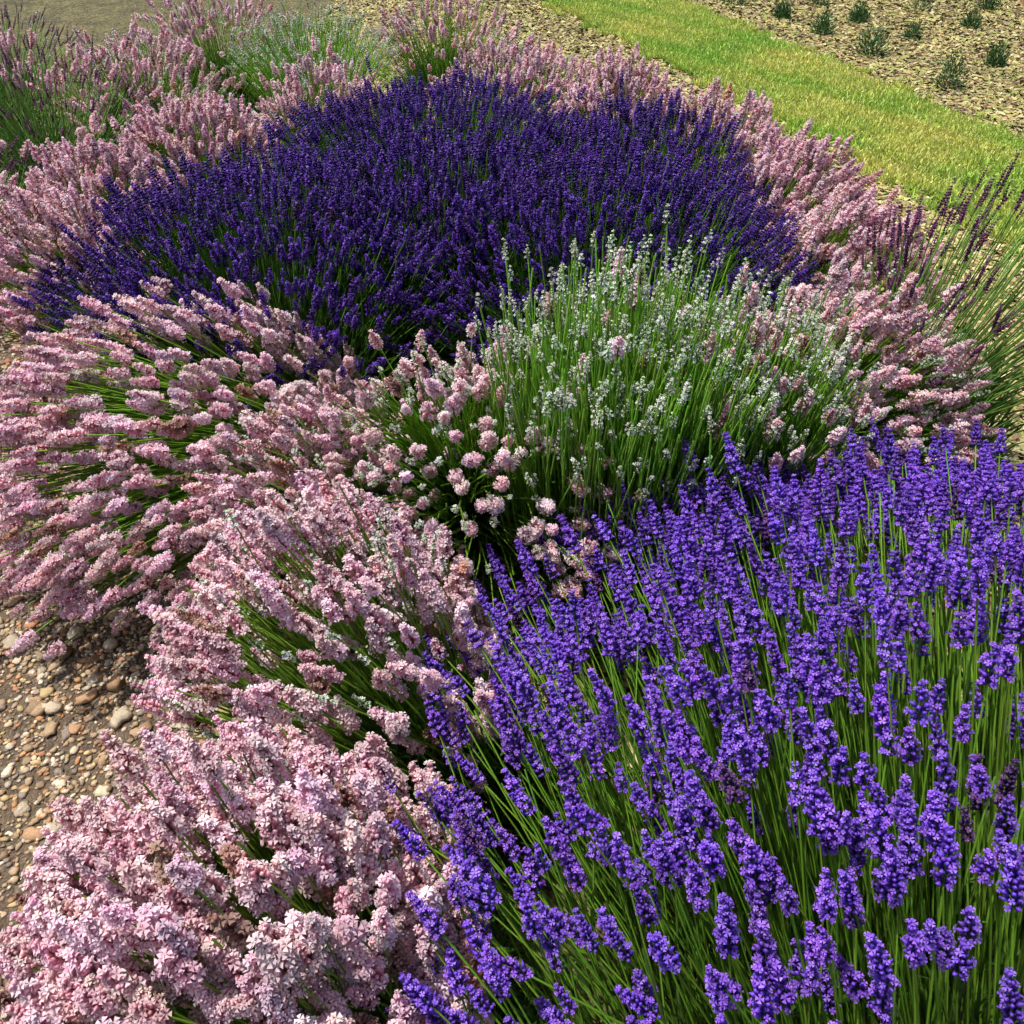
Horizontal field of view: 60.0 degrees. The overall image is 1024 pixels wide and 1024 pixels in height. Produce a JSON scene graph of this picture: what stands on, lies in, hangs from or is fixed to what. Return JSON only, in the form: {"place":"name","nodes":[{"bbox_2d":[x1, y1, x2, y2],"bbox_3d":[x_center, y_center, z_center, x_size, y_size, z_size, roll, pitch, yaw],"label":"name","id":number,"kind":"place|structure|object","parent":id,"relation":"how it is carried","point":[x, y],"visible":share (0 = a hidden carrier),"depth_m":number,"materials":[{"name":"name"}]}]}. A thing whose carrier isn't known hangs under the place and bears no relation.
{"place":"outdoors","nodes":[
{"label":"outdoors","id":0,"kind":"place"},
{"bbox_2d":[0,161,223,1018],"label":"gravel ground","id":1,"kind":"structure","parent":0,"point":[33,795],"depth_m":1.83,"materials":[{"name":"beige gravel"}]},
{"bbox_2d":[0,131,89,291],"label":"lavender plant","id":2,"kind":"object","parent":1,"relation":"on","point":[4,178],"visible":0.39,"depth_m":3.07,"materials":[{"name":"pink plant"}]},
{"bbox_2d":[0,0,1023,1023],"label":"ground","id":3,"kind":"structure","parent":0,"point":[99,18],"depth_m":6.54,"materials":[{"name":"brown soil"}]},
{"bbox_2d":[0,0,114,150],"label":"lavender plant","id":4,"kind":"object","parent":3,"relation":"on","point":[25,74],"visible":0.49,"depth_m":4.44,"materials":[{"name":"pink plant"}]},
{"bbox_2d":[0,20,241,221],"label":"lavender plant","id":5,"kind":"object","parent":3,"relation":"on","point":[54,136],"visible":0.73,"depth_m":3.58,"materials":[{"name":"pink plant"}]},
{"bbox_2d":[24,21,244,170],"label":"lavender plant","id":6,"kind":"object","parent":3,"relation":"on","point":[170,81],"visible":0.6,"depth_m":4.00,"materials":[{"name":"pink plant"}]},
{"bbox_2d":[105,0,310,121],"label":"lavender plant","id":7,"kind":"object","parent":3,"relation":"on","point":[212,56],"visible":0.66,"depth_m":4.72,"materials":[{"name":"pink plant"}]},
{"bbox_2d":[0,710,574,1023],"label":"lavender plant","id":8,"kind":"object","parent":3,"relation":"on","point":[115,916],"visible":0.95,"depth_m":1.00,"materials":[{"name":"pink plant"}]},
{"bbox_2d":[127,466,591,894],"bbox_3d":[-0.243,0.256,1.473,0.821,0.695,0.704,0,40,0],"label":"lavender plant","id":9,"kind":"object","parent":3,"relation":"on","point":[375,701],"visible":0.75,"depth_m":1.37,"materials":[{"name":"pink plant"}]},
{"bbox_2d":[162,0,1023,775],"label":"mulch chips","id":10,"kind":"object","parent":3,"relation":"on","point":[996,90],"visible":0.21,"depth_m":5.84,"materials":[{"name":"wood"}]},
{"bbox_2d":[0,180,173,355],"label":"lavender plant","id":11,"kind":"object","parent":10,"relation":"on","point":[44,234],"visible":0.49,"depth_m":2.46,"materials":[{"name":"pink plant"}]},
{"bbox_2d":[2,108,193,304],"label":"lavender plant","id":12,"kind":"object","parent":10,"relation":"on","point":[94,166],"visible":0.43,"depth_m":2.88,"materials":[{"name":"pink plant"}]},
{"bbox_2d":[109,79,280,255],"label":"lavender plant","id":13,"kind":"object","parent":10,"relation":"on","point":[189,143],"visible":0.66,"depth_m":3.25,"materials":[{"name":"pink plant"}]},
{"bbox_2d":[0,276,424,664],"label":"lavender plant","id":14,"kind":"object","parent":10,"relation":"on","point":[48,398],"visible":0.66,"depth_m":1.84,"materials":[{"name":"pink plant"}]},
{"bbox_2d":[9,126,527,444],"bbox_3d":[-0.713,-0.716,2.564,1.524,0.782,1.441,0,40,0],"label":"lavender plant","id":15,"kind":"object","parent":10,"relation":"on","point":[228,248],"visible":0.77,"depth_m":2.31,"materials":[{"name":"purple plant"}]},
{"bbox_2d":[216,0,403,145],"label":"lavender plant","id":16,"kind":"object","parent":10,"relation":"on","point":[336,39],"visible":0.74,"depth_m":4.17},
{"bbox_2d":[173,379,461,618],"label":"lavender plant","id":17,"kind":"object","parent":10,"relation":"on","point":[287,440],"visible":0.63,"depth_m":1.70,"materials":[{"name":"pink plant"}]},
{"bbox_2d":[247,40,391,168],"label":"lavender plant","id":18,"kind":"object","parent":10,"relation":"on","point":[293,88],"visible":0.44,"depth_m":3.64,"materials":[{"name":"pink plant"}]},
{"bbox_2d":[256,101,616,413],"bbox_3d":[-0.232,-0.832,2.718,1.078,0.762,1.097,-27,47,-29],"label":"lavender plant","id":19,"kind":"object","parent":10,"relation":"on","point":[451,152],"visible":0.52,"depth_m":2.48,"materials":[{"name":"purple plant"}]},
{"bbox_2d":[361,0,530,117],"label":"lavender plant","id":20,"kind":"object","parent":10,"relation":"on","point":[438,66],"visible":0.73,"depth_m":4.74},
{"bbox_2d":[272,313,633,640],"bbox_3d":[-0.077,-0.077,1.889,0.783,0.675,0.923,20,44,22],"label":"lavender plant","id":21,"kind":"object","parent":10,"relation":"on","point":[453,472],"visible":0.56,"depth_m":1.70,"materials":[{"name":"pink plant"}]},
{"bbox_2d":[227,53,682,281],"bbox_3d":[-0.250,-1.164,3.134,1.508,0.743,1.546,-15,42,-17],"label":"lavender plant","id":22,"kind":"object","parent":10,"relation":"on","point":[389,114],"visible":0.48,"depth_m":2.99,"materials":[{"name":"purple plant"}]},
{"bbox_2d":[423,24,605,169],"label":"lavender plant","id":23,"kind":"object","parent":10,"relation":"on","point":[526,64],"visible":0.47,"depth_m":3.84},
{"bbox_2d":[327,112,835,424],"bbox_3d":[0.198,-0.687,2.538,1.444,0.776,1.372,0,40,0],"label":"lavender plant","id":24,"kind":"object","parent":10,"relation":"on","point":[654,184],"visible":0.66,"depth_m":2.37,"materials":[{"name":"purple plant"}]},
{"bbox_2d":[552,37,685,153],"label":"lavender plant","id":25,"kind":"object","parent":10,"relation":"on","point":[647,86],"visible":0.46,"depth_m":3.64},
{"bbox_2d":[454,192,797,672],"bbox_3d":[0.225,-0.178,1.808,0.704,0.928,0.734,0,40,0],"label":"lavender plant","id":26,"kind":"object","parent":10,"relation":"on","point":[602,367],"visible":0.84,"depth_m":1.57,"materials":[{"name":"green plant"}]},
{"bbox_2d":[498,77,779,297],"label":"lavender plant","id":27,"kind":"object","parent":10,"relation":"on","point":[642,119],"visible":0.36,"depth_m":2.86,"materials":[{"name":"purple plant"}]},
{"bbox_2d":[642,75,795,233],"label":"lavender plant","id":28,"kind":"object","parent":10,"relation":"on","point":[753,129],"visible":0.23,"depth_m":3.25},
{"bbox_2d":[638,265,890,608],"bbox_3d":[0.491,-0.175,1.923,0.539,0.774,0.582,0,40,0],"label":"lavender plant","id":29,"kind":"object","parent":10,"relation":"on","point":[781,447],"visible":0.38,"depth_m":1.69,"materials":[{"name":"green plant"}]},
{"bbox_2d":[705,118,875,297],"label":"lavender plant","id":30,"kind":"object","parent":10,"relation":"on","point":[777,167],"visible":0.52,"depth_m":2.85,"materials":[{"name":"pink plant"}]},
{"bbox_2d":[749,182,956,363],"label":"lavender plant","id":31,"kind":"object","parent":10,"relation":"on","point":[812,224],"visible":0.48,"depth_m":2.48,"materials":[{"name":"pink plant"}]},
{"bbox_2d":[733,256,1018,521],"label":"lavender plant","id":32,"kind":"object","parent":10,"relation":"on","point":[893,324],"visible":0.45,"depth_m":1.89,"materials":[{"name":"pink plant"}]},
{"bbox_2d":[831,153,1023,520],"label":"lavender plant","id":33,"kind":"object","parent":10,"relation":"on","point":[994,364],"visible":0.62,"depth_m":2.08,"materials":[{"name":"green plant"}]},
{"bbox_2d":[364,424,1023,1023],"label":"lavender plant","id":34,"kind":"object","parent":3,"relation":"on","point":[872,746],"visible":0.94,"depth_m":1.16,"materials":[{"name":"purple plant"}]},
{"bbox_2d":[542,0,1023,244],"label":"grass strip","id":35,"kind":"object","parent":3,"relation":"on","point":[779,121],"depth_m":5.59,"materials":[{"name":"plant"}]},
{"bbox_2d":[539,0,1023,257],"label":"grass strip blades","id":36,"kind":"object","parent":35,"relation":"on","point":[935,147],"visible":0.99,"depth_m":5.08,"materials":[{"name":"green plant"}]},
{"bbox_2d":[722,0,1023,89],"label":"small shrubs","id":37,"kind":"object","parent":3,"relation":"on","point":[858,14],"visible":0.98,"depth_m":6.35,"materials":[{"name":"green plant"}]}
]}

